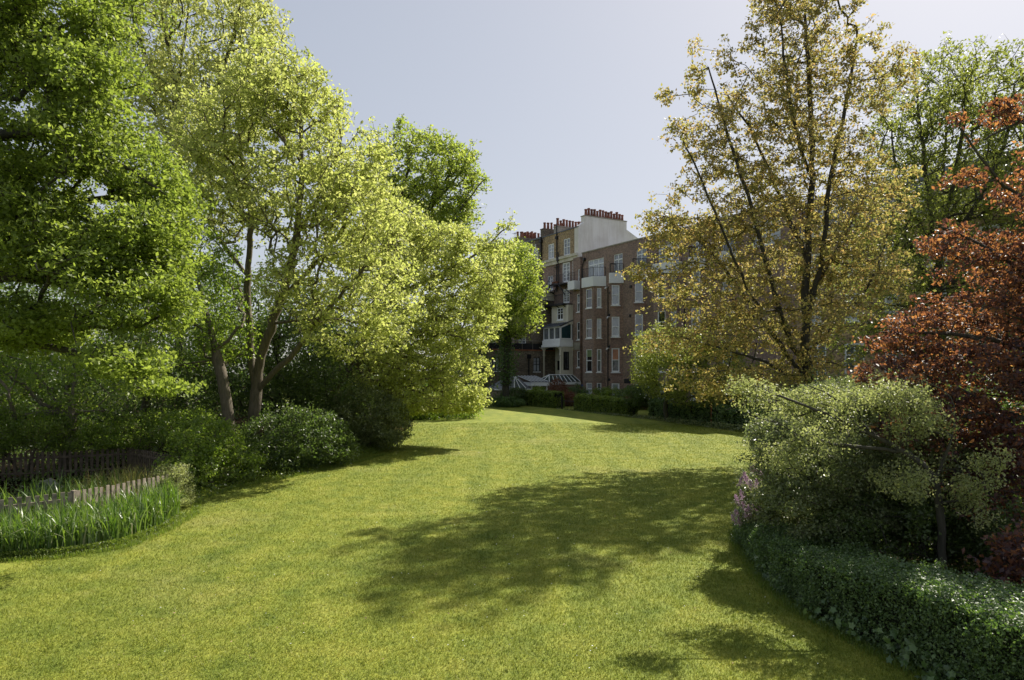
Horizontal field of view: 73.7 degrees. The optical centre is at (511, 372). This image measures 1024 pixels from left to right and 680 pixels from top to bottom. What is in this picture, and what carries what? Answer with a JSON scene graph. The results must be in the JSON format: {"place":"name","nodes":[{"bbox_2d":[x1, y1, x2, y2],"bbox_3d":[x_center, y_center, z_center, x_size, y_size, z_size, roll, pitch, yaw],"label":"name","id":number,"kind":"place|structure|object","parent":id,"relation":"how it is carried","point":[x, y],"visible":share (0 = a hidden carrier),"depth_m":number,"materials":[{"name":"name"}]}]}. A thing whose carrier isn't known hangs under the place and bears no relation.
{"place":"outdoors","nodes":[
{"label":"outdoors","id":0,"kind":"place"},
{"bbox_2d":[0,491,30,504],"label":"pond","id":1,"kind":"structure","parent":0,"point":[13,495],"depth_m":19.95,"materials":[{"name":"liquid"}]},
{"bbox_2d":[29,478,62,495],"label":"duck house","id":2,"kind":"structure","parent":1,"relation":"on","point":[50,481],"depth_m":17.93,"materials":[{"name":"grey wood"}]},
{"bbox_2d":[0,400,454,492],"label":"woodland floor","id":3,"kind":"structure","parent":0,"point":[239,420],"depth_m":27.47,"materials":[{"name":"soil"}]},
{"bbox_2d":[0,404,93,478],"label":"elder shrub","id":4,"kind":"object","parent":3,"relation":"on","point":[49,427],"visible":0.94,"depth_m":22.73,"materials":[{"name":"green plant"}]},
{"bbox_2d":[0,465,149,521],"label":"iris leaves","id":5,"kind":"object","parent":3,"relation":"on","point":[41,494],"visible":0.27,"depth_m":16.97,"materials":[{"name":"green plant"}]},
{"bbox_2d":[0,294,160,475],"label":"elder tree","id":6,"kind":"object","parent":3,"relation":"on","point":[18,374],"visible":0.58,"depth_m":23.48,"materials":[{"name":"green plant"}]},
{"bbox_2d":[0,447,188,480],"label":"picket fence","id":7,"kind":"object","parent":3,"relation":"on","point":[144,457],"visible":0.59,"depth_m":23.16,"materials":[{"name":"brown wood"}]},
{"bbox_2d":[52,459,188,500],"bbox_3d":[-10.567,2.974,18.826,2.824,1.232,3.792,0,0,0],"label":"sedge","id":8,"kind":"object","parent":3,"relation":"on","point":[129,476],"visible":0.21,"depth_m":18.56,"materials":[{"name":"green plant"}]},
{"bbox_2d":[42,404,222,454],"bbox_3d":[-13.617,2.422,24.865,6.120,2.606,4.207,0,0,0],"label":"hazel shrub","id":9,"kind":"object","parent":3,"relation":"on","point":[115,436],"visible":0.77,"depth_m":24.23,"materials":[{"name":"green plant"}]},
{"bbox_2d":[53,240,248,450],"bbox_3d":[-15.271,-1.657,28.101,9.032,10.827,7.004,0,0,18],"label":"hornbeam tree","id":10,"kind":"object","parent":3,"relation":"on","point":[171,402],"visible":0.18,"depth_m":27.38,"materials":[{"name":"green plant"}]},
{"bbox_2d":[0,433,331,498],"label":"ground ivy","id":11,"kind":"object","parent":3,"relation":"on","point":[55,476],"visible":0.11,"depth_m":22.95,"materials":[{"name":"green plant"}]},
{"bbox_2d":[90,0,294,427],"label":"sycamore tree","id":12,"kind":"object","parent":3,"relation":"on","point":[238,18],"visible":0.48,"depth_m":36.88,"materials":[{"name":"green plant"}]},
{"bbox_2d":[129,220,263,470],"bbox_3d":[-11.922,-1.114,26.104,4.647,9.694,5.918,0,0,0],"label":"lime tree","id":13,"kind":"object","parent":3,"relation":"on","point":[217,351],"visible":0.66,"depth_m":25.54,"materials":[{"name":"green plant"}]},
{"bbox_2d":[147,411,272,487],"bbox_3d":[-9.574,2.480,21.763,3.102,2.399,4.332,0,0,0],"label":"hazel shrub","id":14,"kind":"object","parent":3,"relation":"on","point":[206,460],"visible":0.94,"depth_m":21.51,"materials":[{"name":"green plant"}]},
{"bbox_2d":[0,242,509,452],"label":"woodland","id":15,"kind":"object","parent":3,"relation":"on","point":[33,407],"visible":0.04,"depth_m":43.21,"materials":[{"name":"green plant"}]},
{"bbox_2d":[175,260,373,441],"bbox_3d":[-10.988,-0.737,31.985,8.948,8.842,7.895,0,0,0],"label":"holly tree","id":16,"kind":"object","parent":3,"relation":"on","point":[297,389],"visible":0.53,"depth_m":30.31,"materials":[{"name":"green plant"}]},
{"bbox_2d":[160,18,428,451],"bbox_3d":[-8.617,-4.693,26.800,10.737,16.872,9.338,0,0,0],"label":"maple tree","id":17,"kind":"object","parent":3,"relation":"on","point":[333,189],"visible":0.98,"depth_m":25.59,"materials":[{"name":"green plant"}]},
{"bbox_2d":[281,317,430,425],"bbox_3d":[-8.645,0.118,38.850,8.913,7.134,9.090,0,0,0],"label":"yew tree","id":18,"kind":"object","parent":3,"relation":"on","point":[352,344],"visible":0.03,"depth_m":37.28,"materials":[{"name":"green plant"}]},
{"bbox_2d":[314,377,415,450],"bbox_3d":[-7.033,1.930,31.897,4.907,3.515,5.044,0,0,-26],"label":"laurel shrub","id":19,"kind":"object","parent":3,"relation":"on","point":[378,431],"visible":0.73,"depth_m":30.79,"materials":[{"name":"green plant"}]},
{"bbox_2d":[337,114,492,419],"bbox_3d":[-6.352,-6.569,44.300,9.151,20.233,9.031,0,0,-28],"label":"maple tree","id":20,"kind":"object","parent":3,"relation":"on","point":[460,211],"visible":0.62,"depth_m":43.05,"materials":[{"name":"green plant"}]},
{"bbox_2d":[0,390,982,679],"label":"lawn","id":21,"kind":"structure","parent":0,"point":[532,416],"depth_m":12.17,"materials":[{"name":"green plant"}]},
{"bbox_2d":[0,474,168,526],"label":"picket fence","id":22,"kind":"object","parent":21,"relation":"on","point":[72,494],"visible":0.43,"depth_m":15.46,"materials":[{"name":"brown wood"}]},
{"bbox_2d":[0,510,187,558],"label":"bed edge growth","id":23,"kind":"object","parent":21,"relation":"on","point":[171,520],"visible":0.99,"depth_m":13.82,"materials":[{"name":"green plant"}]},
{"bbox_2d":[0,474,188,557],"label":"iris leaves","id":24,"kind":"object","parent":21,"relation":"on","point":[148,507],"visible":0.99,"depth_m":14.36,"materials":[{"name":"green plant"}]},
{"bbox_2d":[0,0,219,398],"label":"oak tree","id":25,"kind":"object","parent":21,"relation":"on","point":[143,225],"visible":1,"depth_m":14.53,"materials":[{"name":"green plant"}]},
{"bbox_2d":[149,461,196,508],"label":"rose shrub","id":26,"kind":"object","parent":21,"relation":"on","point":[177,473],"visible":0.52,"depth_m":18.31,"materials":[{"name":"green plant"}]},
{"bbox_2d":[0,452,386,562],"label":"edge grass","id":27,"kind":"structure","parent":21,"relation":"on","point":[175,523],"depth_m":16.08,"materials":[{"name":"green plant"}]},
{"bbox_2d":[184,440,393,495],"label":"edge weeds","id":28,"kind":"object","parent":21,"relation":"on","point":[272,472],"visible":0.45,"depth_m":23.55,"materials":[{"name":"green plant"}]},
{"bbox_2d":[224,398,363,473],"bbox_3d":[-8.253,2.342,25.614,4.870,2.766,5.627,0,0,0],"label":"laurel shrub","id":29,"kind":"object","parent":21,"relation":"on","point":[270,445],"visible":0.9,"depth_m":25.13,"materials":[{"name":"green plant"}]},
{"bbox_2d":[329,192,521,419],"bbox_3d":[-4.647,-2.728,34.455,10.102,12.962,8.062,0,0,20],"label":"maple tree","id":30,"kind":"object","parent":21,"relation":"on","point":[485,310],"visible":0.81,"depth_m":33.17,"materials":[{"name":"green plant"}]},
{"bbox_2d":[397,392,484,419],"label":"viburnum shrub","id":31,"kind":"object","parent":21,"relation":"on","point":[432,416],"visible":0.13,"depth_m":49.31,"materials":[{"name":"green plant"}]},
{"bbox_2d":[453,339,554,399],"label":"extension","id":32,"kind":"object","parent":21,"relation":"on","point":[530,358],"visible":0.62,"depth_m":77.13,"materials":[{"name":"grey brick"}]},
{"bbox_2d":[489,357,499,371],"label":"window","id":33,"kind":"structure","parent":32,"relation":"in","point":[494,368],"depth_m":75.10,"materials":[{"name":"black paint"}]},
{"bbox_2d":[505,290,553,343],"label":"extension","id":34,"kind":"object","parent":32,"relation":"on","point":[536,338],"visible":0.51,"depth_m":78.84,"materials":[{"name":"brown brick"}]},
{"bbox_2d":[534,358,539,371],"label":"window","id":35,"kind":"structure","parent":32,"relation":"in","point":[536,360],"depth_m":77.97,"materials":[{"name":"grey glass"}]},
{"bbox_2d":[486,396,525,406],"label":"garden shrub","id":36,"kind":"object","parent":21,"relation":"on","point":[503,401],"visible":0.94,"depth_m":63.41,"materials":[{"name":"green plant"}]},
{"bbox_2d":[465,235,549,396],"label":"maple tree","id":37,"kind":"object","parent":21,"relation":"on","point":[528,279],"visible":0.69,"depth_m":65.12,"materials":[{"name":"green plant"}]},
{"bbox_2d":[487,376,530,400],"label":"garden room","id":38,"kind":"object","parent":21,"relation":"on","point":[518,382],"visible":0.31,"depth_m":71.01,"materials":[{"name":"white glass"}]},
{"bbox_2d":[489,231,533,342],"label":"terraced house","id":39,"kind":"structure","parent":21,"relation":"on","point":[517,232],"depth_m":89.01,"materials":[{"name":"brown brick"}]},
{"bbox_2d":[499,387,528,403],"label":"garden shrub","id":40,"kind":"object","parent":21,"relation":"on","point":[515,393],"visible":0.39,"depth_m":66.41,"materials":[{"name":"green plant"}]},
{"bbox_2d":[517,375,549,390],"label":"garden veranda","id":41,"kind":"object","parent":21,"relation":"on","point":[536,381],"visible":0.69,"depth_m":72.34,"materials":[{"name":"white paint"}]},
{"bbox_2d":[516,222,555,290],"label":"terraced house","id":42,"kind":"structure","parent":21,"relation":"on","point":[544,231],"depth_m":83.07,"materials":[{"name":"brown brick"}]},
{"bbox_2d":[521,388,564,407],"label":"garden hedge","id":43,"kind":"object","parent":21,"relation":"on","point":[544,398],"visible":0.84,"depth_m":63.47,"materials":[{"name":"green plant"}]},
{"bbox_2d":[547,375,568,398],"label":"acer shrub","id":44,"kind":"object","parent":21,"relation":"on","point":[554,385],"visible":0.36,"depth_m":68.89,"materials":[{"name":"red plant"}]},
{"bbox_2d":[543,374,580,398],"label":"conservatory","id":45,"kind":"object","parent":21,"relation":"on","point":[571,379],"visible":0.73,"depth_m":74.32,"materials":[{"name":"white glass"}]},
{"bbox_2d":[564,389,578,405],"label":"beech bush","id":46,"kind":"object","parent":21,"relation":"on","point":[568,394],"visible":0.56,"depth_m":64.66,"materials":[{"name":"red plant"}]},
{"bbox_2d":[514,208,636,376],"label":"terraced house","id":47,"kind":"structure","parent":21,"relation":"on","point":[563,245],"depth_m":77.49,"materials":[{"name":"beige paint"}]},
{"bbox_2d":[548,243,553,259],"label":"window","id":48,"kind":"structure","parent":47,"relation":"in","point":[551,246],"depth_m":80.27,"materials":[{"name":"grey glass"}]},
{"bbox_2d":[556,307,562,320],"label":"window","id":49,"kind":"structure","parent":47,"relation":"in","point":[559,310],"depth_m":77.07,"materials":[{"name":"white paint"}]},
{"bbox_2d":[563,352,568,369],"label":"window","id":50,"kind":"structure","parent":47,"relation":"in","point":[565,354],"depth_m":75.60,"materials":[{"name":"black glass"}]},
{"bbox_2d":[563,262,569,282],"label":"balcony door","id":51,"kind":"structure","parent":47,"relation":"in","point":[566,266],"depth_m":77.62,"materials":[{"name":"white paint"}]},
{"bbox_2d":[563,289,569,302],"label":"balcony door","id":52,"kind":"structure","parent":47,"relation":"in","point":[566,298],"depth_m":77.62,"materials":[{"name":"white paint"}]},
{"bbox_2d":[564,238,569,254],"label":"window","id":53,"kind":"structure","parent":47,"relation":"in","point":[566,241],"depth_m":77.46,"materials":[{"name":"white paint"}]},
{"bbox_2d":[565,382,589,399],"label":"garden shrub","id":54,"kind":"object","parent":21,"relation":"on","point":[576,389],"visible":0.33,"depth_m":68.79,"materials":[{"name":"green plant"}]},
{"bbox_2d":[573,393,613,412],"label":"garden hedge","id":55,"kind":"object","parent":21,"relation":"on","point":[585,402],"visible":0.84,"depth_m":55.78,"materials":[{"name":"green plant"}]},
{"bbox_2d":[588,386,613,395],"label":"garden shrub","id":56,"kind":"object","parent":21,"relation":"on","point":[595,391],"visible":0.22,"depth_m":66.19,"materials":[{"name":"green plant"}]},
{"bbox_2d":[598,386,620,397],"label":"garden shrub","id":57,"kind":"object","parent":21,"relation":"on","point":[607,392],"visible":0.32,"depth_m":64.83,"materials":[{"name":"green plant"}]},
{"bbox_2d":[608,397,638,415],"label":"garden hedge","id":58,"kind":"object","parent":21,"relation":"on","point":[616,405],"visible":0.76,"depth_m":52.70,"materials":[{"name":"green plant"}]},
{"bbox_2d":[619,383,672,409],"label":"viburnum shrub","id":59,"kind":"object","parent":21,"relation":"on","point":[642,399],"visible":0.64,"depth_m":51.48,"materials":[{"name":"green plant"}]},
{"bbox_2d":[647,398,716,425],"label":"garden hedge","id":60,"kind":"object","parent":21,"relation":"on","point":[655,408],"visible":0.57,"depth_m":47.44,"materials":[{"name":"green plant"}]},
{"bbox_2d":[568,202,806,405],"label":"apartment wing","id":61,"kind":"structure","parent":21,"relation":"on","point":[607,303],"depth_m":68.78,"materials":[{"name":"brown brick"}]},
{"bbox_2d":[585,288,591,308],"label":"window","id":62,"kind":"structure","parent":61,"relation":"in","point":[588,291],"depth_m":72.27,"materials":[{"name":"grey glass"}]},
{"bbox_2d":[585,349,591,372],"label":"window","id":63,"kind":"structure","parent":61,"relation":"in","point":[588,351],"depth_m":72.27,"materials":[{"name":"white paint"}]},
{"bbox_2d":[586,319,591,338],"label":"window","id":64,"kind":"structure","parent":61,"relation":"in","point":[588,321],"depth_m":72.27,"materials":[{"name":"grey glass"}]},
{"bbox_2d":[589,257,603,275],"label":"window","id":65,"kind":"structure","parent":61,"relation":"in","point":[599,262],"depth_m":72.82,"materials":[{"name":"grey glass"}]},
{"bbox_2d":[596,288,601,307],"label":"window","id":66,"kind":"structure","parent":61,"relation":"in","point":[598,289],"depth_m":71.56,"materials":[{"name":"grey glass"}]},
{"bbox_2d":[596,319,601,338],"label":"window","id":67,"kind":"structure","parent":61,"relation":"in","point":[598,320],"depth_m":71.56,"materials":[{"name":"grey glass"}]},
{"bbox_2d":[596,349,601,372],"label":"window","id":68,"kind":"structure","parent":61,"relation":"in","point":[598,350],"depth_m":71.56,"materials":[{"name":"white paint"}]},
{"bbox_2d":[611,285,620,305],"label":"window","id":69,"kind":"structure","parent":61,"relation":"in","point":[615,288],"depth_m":69.22,"materials":[{"name":"grey glass"}]},
{"bbox_2d":[611,317,620,337],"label":"window","id":70,"kind":"structure","parent":61,"relation":"in","point":[615,320],"depth_m":69.22,"materials":[{"name":"grey glass"}]},
{"bbox_2d":[611,348,620,372],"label":"window","id":71,"kind":"structure","parent":61,"relation":"in","point":[615,351],"depth_m":69.20,"materials":[{"name":"white paint"}]},
{"bbox_2d":[614,253,622,272],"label":"window","id":72,"kind":"structure","parent":61,"relation":"in","point":[618,258],"depth_m":69.73,"materials":[{"name":"grey glass"}]},
{"bbox_2d":[634,281,643,302],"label":"window","id":73,"kind":"structure","parent":61,"relation":"in","point":[638,287],"depth_m":66.23,"materials":[{"name":"grey glass"}]},
{"bbox_2d":[635,314,643,335],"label":"window","id":74,"kind":"structure","parent":61,"relation":"in","point":[638,318],"depth_m":66.23,"materials":[{"name":"grey glass"}]},
{"bbox_2d":[637,248,645,264],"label":"window","id":75,"kind":"structure","parent":61,"relation":"in","point":[640,253],"depth_m":66.88,"materials":[{"name":"grey glass"}]},
{"bbox_2d":[658,311,664,331],"bbox_3d":[13.818,-4.675,62.883,0.522,2.044,0.951,0,0,-5],"label":"window","id":76,"kind":"structure","parent":61,"relation":"in","point":[661,317],"depth_m":62.96,"materials":[{"name":"black glass"}]},
{"bbox_2d":[659,242,678,262],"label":"window","id":77,"kind":"structure","parent":61,"relation":"in","point":[660,261],"depth_m":63.69,"materials":[{"name":"grey glass"}]},
{"bbox_2d":[691,271,699,295],"bbox_3d":[16.094,-7.828,59.798,0.979,2.137,0.200,0,0,0],"label":"window","id":78,"kind":"structure","parent":61,"relation":"in","point":[698,272],"depth_m":59.82,"materials":[{"name":"grey glass"}]},
{"bbox_2d":[691,308,699,329],"bbox_3d":[16.094,-4.675,59.853,0.793,2.044,0.090,0,0,0],"label":"window","id":79,"kind":"structure","parent":61,"relation":"in","point":[693,309],"depth_m":59.87,"materials":[{"name":"grey glass"}]},
{"bbox_2d":[723,228,735,250],"bbox_3d":[18.338,-11.135,57.435,0.744,2.024,1.301,0,0,-3],"label":"window","id":80,"kind":"structure","parent":61,"relation":"in","point":[731,242],"depth_m":57.38,"materials":[{"name":"grey glass"}]},
{"bbox_2d":[753,218,779,247],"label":"window","id":81,"kind":"structure","parent":61,"relation":"in","point":[778,232],"depth_m":53.83,"materials":[{"name":"grey glass"}]},
{"bbox_2d":[556,408,833,438],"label":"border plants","id":82,"kind":"object","parent":21,"relation":"on","point":[726,426],"visible":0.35,"depth_m":45.41,"materials":[{"name":"green plant"}]},
{"bbox_2d":[626,321,768,420],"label":"cherry tree","id":83,"kind":"object","parent":21,"relation":"on","point":[651,363],"visible":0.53,"depth_m":45.58,"materials":[{"name":"green plant"}]},
{"bbox_2d":[687,369,762,407],"bbox_3d":[15.635,1.617,49.060,5.830,3.988,5.420,0,0,32],"label":"garden shrub","id":84,"kind":"object","parent":21,"relation":"on","point":[709,396],"visible":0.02,"depth_m":48.56,"materials":[{"name":"green plant"}]},
{"bbox_2d":[711,403,771,429],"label":"garden hedge","id":85,"kind":"object","parent":21,"relation":"on","point":[720,414],"visible":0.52,"depth_m":42.57,"materials":[{"name":"green plant"}]},
{"bbox_2d":[727,378,798,408],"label":"garden shrub","id":86,"kind":"object","parent":21,"relation":"on","point":[790,387],"visible":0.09,"depth_m":45.67,"materials":[{"name":"green plant"}]},
{"bbox_2d":[724,527,944,679],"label":"edge grass","id":87,"kind":"structure","parent":21,"relation":"on","point":[749,564],"depth_m":9.83,"materials":[{"name":"green plant"}]},
{"bbox_2d":[748,549,972,679],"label":"ivy","id":88,"kind":"object","parent":21,"relation":"on","point":[929,674],"visible":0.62,"depth_m":8.44,"materials":[{"name":"green plant"}]},
{"bbox_2d":[720,364,1019,570],"bbox_3d":[5.356,1.778,10.621,4.048,3.828,1.828,0,0,11],"label":"hawthorn tree","id":89,"kind":"object","parent":21,"relation":"on","point":[886,396],"visible":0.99,"depth_m":10.41,"materials":[{"name":"green plant"}]},
{"bbox_2d":[775,462,1023,679],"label":"planting bed","id":90,"kind":"object","parent":21,"relation":"on","point":[930,551],"depth_m":13.13,"materials":[{"name":"soil"}]},
{"bbox_2d":[726,458,816,526],"bbox_3d":[5.301,2.754,14.028,1.984,1.925,1.664,0,0,0],"label":"lilac shrub","id":91,"kind":"object","parent":90,"relation":"on","point":[746,484],"visible":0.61,"depth_m":13.60,"materials":[{"name":"purple plant"}]},
{"bbox_2d":[615,0,938,409],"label":"norway maple tree","id":92,"kind":"object","parent":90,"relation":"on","point":[807,307],"visible":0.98,"depth_m":26.10,"materials":[{"name":"yellow plant"}]},
{"bbox_2d":[733,369,983,562],"bbox_3d":[6.271,1.817,12.651,4.280,3.774,3.843,0,0,0],"label":"viburnum shrub","id":93,"kind":"object","parent":90,"relation":"on","point":[837,482],"visible":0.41,"depth_m":11.74,"materials":[{"name":"green plant"}]},
{"bbox_2d":[730,506,1023,679],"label":"clipped hedge","id":94,"kind":"object","parent":90,"relation":"on","point":[966,627],"visible":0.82,"depth_m":8.54,"materials":[{"name":"green plant"}]},
{"bbox_2d":[776,337,1023,508],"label":"laurel shrub","id":95,"kind":"object","parent":90,"relation":"on","point":[1007,404],"visible":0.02,"depth_m":17.31,"materials":[{"name":"green plant"}]},
{"bbox_2d":[788,444,1022,576],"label":"ground ivy","id":96,"kind":"object","parent":90,"relation":"on","point":[930,545],"depth_m":11.99,"materials":[{"name":"green plant"}]},
{"bbox_2d":[800,480,1023,580],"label":"viburnum shrub","id":97,"kind":"object","parent":90,"relation":"on","point":[924,517],"visible":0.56,"depth_m":10.91,"materials":[{"name":"green plant"}]},
{"bbox_2d":[845,94,1023,529],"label":"copper beech tree","id":98,"kind":"object","parent":90,"relation":"on","point":[986,409],"visible":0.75,"depth_m":12.21,"materials":[{"name":"red plant"}]},
{"bbox_2d":[906,453,1023,580],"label":"laurel shrub","id":99,"kind":"object","parent":90,"relation":"on","point":[951,558],"visible":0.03,"depth_m":11.45,"materials":[{"name":"green plant"}]},
{"bbox_2d":[961,519,1023,587],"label":"copper shrub","id":100,"kind":"object","parent":90,"relation":"on","point":[1013,548],"visible":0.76,"depth_m":9.01,"materials":[{"name":"red plant"}]},
{"bbox_2d":[795,147,1023,423],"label":"terraced house","id":101,"kind":"structure","parent":21,"relation":"on","point":[840,357],"depth_m":46.53,"materials":[{"name":"brown brick"}]},
{"bbox_2d":[810,344,825,384],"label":"window","id":102,"kind":"structure","parent":101,"relation":"in","point":[822,347],"depth_m":50.25,"materials":[{"name":"white paint"}]},
{"bbox_2d":[845,293,859,322],"bbox_3d":[23.973,-4.553,48.064,0.629,2.087,1.284,0,0,-17],"label":"window","id":103,"kind":"structure","parent":101,"relation":"in","point":[855,319],"depth_m":47.95,"materials":[{"name":"white paint"}]},
{"bbox_2d":[845,343,863,381],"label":"window","id":104,"kind":"structure","parent":101,"relation":"in","point":[861,344],"depth_m":48.19,"materials":[{"name":"white paint"}]},
{"bbox_2d":[885,291,900,319],"bbox_3d":[25.465,-4.553,45.577,0.629,2.087,1.284,0,0,-17],"label":"window","id":105,"kind":"structure","parent":101,"relation":"in","point":[886,300],"depth_m":45.75,"materials":[{"name":"grey glass"}]},
{"bbox_2d":[979,223,999,259],"bbox_3d":[28.449,-7.754,40.604,0.629,2.087,1.284,0,0,-17],"label":"window","id":106,"kind":"structure","parent":101,"relation":"in","point":[993,227],"depth_m":40.55,"materials":[{"name":"grey glass"}]},
{"bbox_2d":[810,30,1023,402],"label":"plane tree","id":107,"kind":"object","parent":21,"relation":"on","point":[926,158],"visible":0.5,"depth_m":36.23,"materials":[{"name":"green plant"}]},
{"bbox_2d":[0,0,1023,373],"label":"sky","id":108,"kind":"structure","parent":0,"point":[558,95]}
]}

